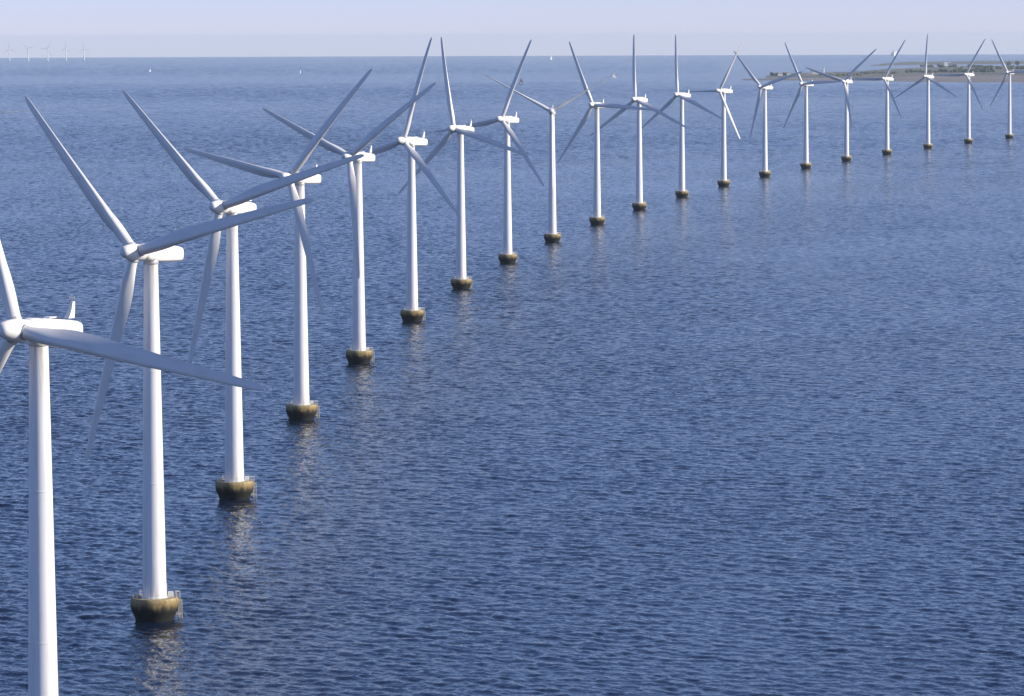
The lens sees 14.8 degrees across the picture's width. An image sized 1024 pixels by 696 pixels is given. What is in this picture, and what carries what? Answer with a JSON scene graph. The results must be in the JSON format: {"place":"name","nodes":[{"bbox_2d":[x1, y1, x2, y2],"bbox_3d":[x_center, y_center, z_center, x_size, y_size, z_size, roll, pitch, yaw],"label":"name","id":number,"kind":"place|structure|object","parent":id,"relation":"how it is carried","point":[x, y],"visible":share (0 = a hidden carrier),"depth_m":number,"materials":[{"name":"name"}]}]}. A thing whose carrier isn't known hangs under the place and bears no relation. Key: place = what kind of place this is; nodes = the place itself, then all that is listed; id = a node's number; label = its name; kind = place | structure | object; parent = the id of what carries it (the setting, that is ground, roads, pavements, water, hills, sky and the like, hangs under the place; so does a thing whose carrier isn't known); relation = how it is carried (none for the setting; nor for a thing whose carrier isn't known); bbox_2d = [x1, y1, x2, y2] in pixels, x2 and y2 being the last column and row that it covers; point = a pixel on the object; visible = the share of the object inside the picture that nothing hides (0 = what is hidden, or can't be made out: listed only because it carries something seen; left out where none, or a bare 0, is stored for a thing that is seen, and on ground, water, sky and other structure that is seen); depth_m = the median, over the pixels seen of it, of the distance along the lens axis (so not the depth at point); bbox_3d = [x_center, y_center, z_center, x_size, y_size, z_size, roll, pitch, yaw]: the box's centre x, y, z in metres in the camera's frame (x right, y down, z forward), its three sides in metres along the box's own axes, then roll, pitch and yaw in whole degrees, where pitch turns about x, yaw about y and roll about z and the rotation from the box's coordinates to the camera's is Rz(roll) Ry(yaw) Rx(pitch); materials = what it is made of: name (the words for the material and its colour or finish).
{"place":"outdoors","nodes":[
{"label":"outdoors","id":0,"kind":"place"},
{"bbox_2d":[0,54,1023,695],"bbox_3d":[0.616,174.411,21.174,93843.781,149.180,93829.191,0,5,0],"label":"sea","id":1,"kind":"structure","parent":0,"point":[748,432],"depth_m":1122.21,"materials":[{"name":"blue liquid"}]},
{"bbox_2d":[0,241,264,695],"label":"wind turbine","id":2,"kind":"object","parent":1,"relation":"in","point":[40,335],"visible":1,"depth_m":502.16,"materials":[{"name":"metal"}]},
{"bbox_2d":[25,96,313,621],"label":"wind turbine","id":3,"kind":"object","parent":1,"relation":"in","point":[154,602],"visible":0.99,"depth_m":682.53,"materials":[{"name":"metal"}]},
{"bbox_2d":[123,90,363,499],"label":"wind turbine","id":4,"kind":"object","parent":1,"relation":"in","point":[233,484],"visible":0.92,"depth_m":861.78,"materials":[{"name":"metal"}]},
{"bbox_2d":[184,69,372,419],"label":"wind turbine","id":5,"kind":"object","parent":1,"relation":"in","point":[302,406],"visible":0.81,"depth_m":1041.50,"materials":[{"name":"metal"}]},
{"bbox_2d":[263,83,435,363],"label":"wind turbine","id":6,"kind":"object","parent":1,"relation":"in","point":[359,352],"visible":0.93,"depth_m":1220.54,"materials":[{"name":"metal"}]},
{"bbox_2d":[365,37,460,321],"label":"wind turbine","id":7,"kind":"object","parent":1,"relation":"in","point":[411,312],"visible":0.9,"depth_m":1399.49,"materials":[{"name":"metal"}]},
{"bbox_2d":[398,37,527,288],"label":"wind turbine","id":8,"kind":"object","parent":1,"relation":"in","point":[460,281],"visible":0.98,"depth_m":1578.26,"materials":[{"name":"metal"}]},
{"bbox_2d":[434,40,543,262],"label":"wind turbine","id":9,"kind":"object","parent":1,"relation":"in","point":[507,256],"visible":0.98,"depth_m":1756.73,"materials":[{"name":"metal"}]},
{"bbox_2d":[484,72,616,241],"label":"wind turbine","id":10,"kind":"object","parent":1,"relation":"in","point":[553,235],"visible":0.98,"depth_m":1934.93,"materials":[{"name":"metal"}]},
{"bbox_2d":[557,41,654,224],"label":"wind turbine","id":11,"kind":"object","parent":1,"relation":"in","point":[597,218],"visible":0.98,"depth_m":2112.58,"materials":[{"name":"metal"}]},
{"bbox_2d":[589,35,685,209],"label":"wind turbine","id":12,"kind":"object","parent":1,"relation":"in","point":[639,204],"visible":0.97,"depth_m":2289.64,"materials":[{"name":"metal"}]},
{"bbox_2d":[642,35,721,196],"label":"wind turbine","id":13,"kind":"object","parent":1,"relation":"in","point":[682,191],"visible":0.97,"depth_m":2466.13,"materials":[{"name":"metal"}]},
{"bbox_2d":[687,42,742,186],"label":"wind turbine","id":14,"kind":"object","parent":1,"relation":"in","point":[723,181],"visible":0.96,"depth_m":2642.06,"materials":[{"name":"metal"}]},
{"bbox_2d":[734,51,801,176],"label":"wind turbine","id":15,"kind":"object","parent":1,"relation":"in","point":[765,172],"visible":0.98,"depth_m":2817.24,"materials":[{"name":"metal"}]},
{"bbox_2d":[783,43,841,168],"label":"wind turbine","id":16,"kind":"object","parent":1,"relation":"in","point":[805,164],"visible":0.98,"depth_m":2991.77,"materials":[{"name":"metal"}]},
{"bbox_2d":[806,49,875,160],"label":"wind turbine","id":17,"kind":"object","parent":1,"relation":"in","point":[846,156],"visible":0.98,"depth_m":3165.19,"materials":[{"name":"metal"}]},
{"bbox_2d":[849,40,904,154],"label":"wind turbine","id":18,"kind":"object","parent":1,"relation":"in","point":[886,151],"visible":0.98,"depth_m":3337.73,"materials":[{"name":"metal"}]},
{"bbox_2d":[895,34,955,148],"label":"wind turbine","id":19,"kind":"object","parent":1,"relation":"in","point":[927,145],"visible":0.98,"depth_m":3509.33,"materials":[{"name":"metal"}]},
{"bbox_2d":[933,39,984,142],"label":"wind turbine","id":20,"kind":"object","parent":1,"relation":"in","point":[968,139],"visible":0.99,"depth_m":3679.84,"materials":[{"name":"metal"}]},
{"bbox_2d":[990,40,1023,137],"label":"wind turbine","id":21,"kind":"object","parent":1,"relation":"in","point":[1008,134],"visible":0.99,"depth_m":3849.55,"materials":[{"name":"metal"}]},
{"bbox_2d":[0,0,1023,57],"label":"sky","id":22,"kind":"structure","parent":0,"point":[105,28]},
{"bbox_2d":[742,78,882,80],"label":"sand spit","id":23,"kind":"structure","parent":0,"point":[819,79],"depth_m":9224.74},
{"bbox_2d":[766,66,1023,77],"bbox_3d":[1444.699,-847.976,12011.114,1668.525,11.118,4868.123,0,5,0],"label":"island","id":24,"kind":"structure","parent":0,"point":[902,72],"depth_m":10622.02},
{"bbox_2d":[770,72,786,75],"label":"woodland","id":25,"kind":"object","parent":24,"relation":"on","point":[774,74],"visible":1,"depth_m":10209.88,"materials":[{"name":"green plant"}]},
{"bbox_2d":[818,73,862,75],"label":"woodland","id":26,"kind":"object","parent":24,"relation":"on","point":[837,74],"visible":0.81,"depth_m":10065.54,"materials":[{"name":"green plant"}]},
{"bbox_2d":[860,71,896,73],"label":"woodland","id":27,"kind":"object","parent":24,"relation":"on","point":[875,72],"visible":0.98,"depth_m":10550.10,"materials":[{"name":"green plant"}]},
{"bbox_2d":[905,69,936,72],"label":"woodland","id":28,"kind":"object","parent":24,"relation":"on","point":[920,71],"visible":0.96,"depth_m":10891.45,"materials":[{"name":"green plant"}]},
{"bbox_2d":[920,64,979,67],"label":"woodland","id":29,"kind":"object","parent":24,"relation":"on","point":[955,65],"visible":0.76,"depth_m":12952.61,"materials":[{"name":"green plant"}]},
{"bbox_2d":[937,67,994,71],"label":"woodland","id":30,"kind":"object","parent":24,"relation":"on","point":[977,69],"visible":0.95,"depth_m":10946.44,"materials":[{"name":"green plant"}]},
{"bbox_2d":[979,65,1023,68],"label":"woodland","id":31,"kind":"object","parent":24,"relation":"on","point":[1007,66],"visible":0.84,"depth_m":12099.20,"materials":[{"name":"green plant"}]},
{"bbox_2d":[871,61,1023,65],"bbox_3d":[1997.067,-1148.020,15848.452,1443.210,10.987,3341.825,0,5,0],"label":"shore","id":32,"kind":"structure","parent":0,"point":[954,62],"depth_m":15258.36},
{"bbox_2d":[891,75,1023,82],"bbox_3d":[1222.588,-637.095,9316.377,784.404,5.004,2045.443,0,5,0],"label":"shore flats","id":33,"kind":"structure","parent":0,"point":[994,78],"depth_m":9296.73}
]}

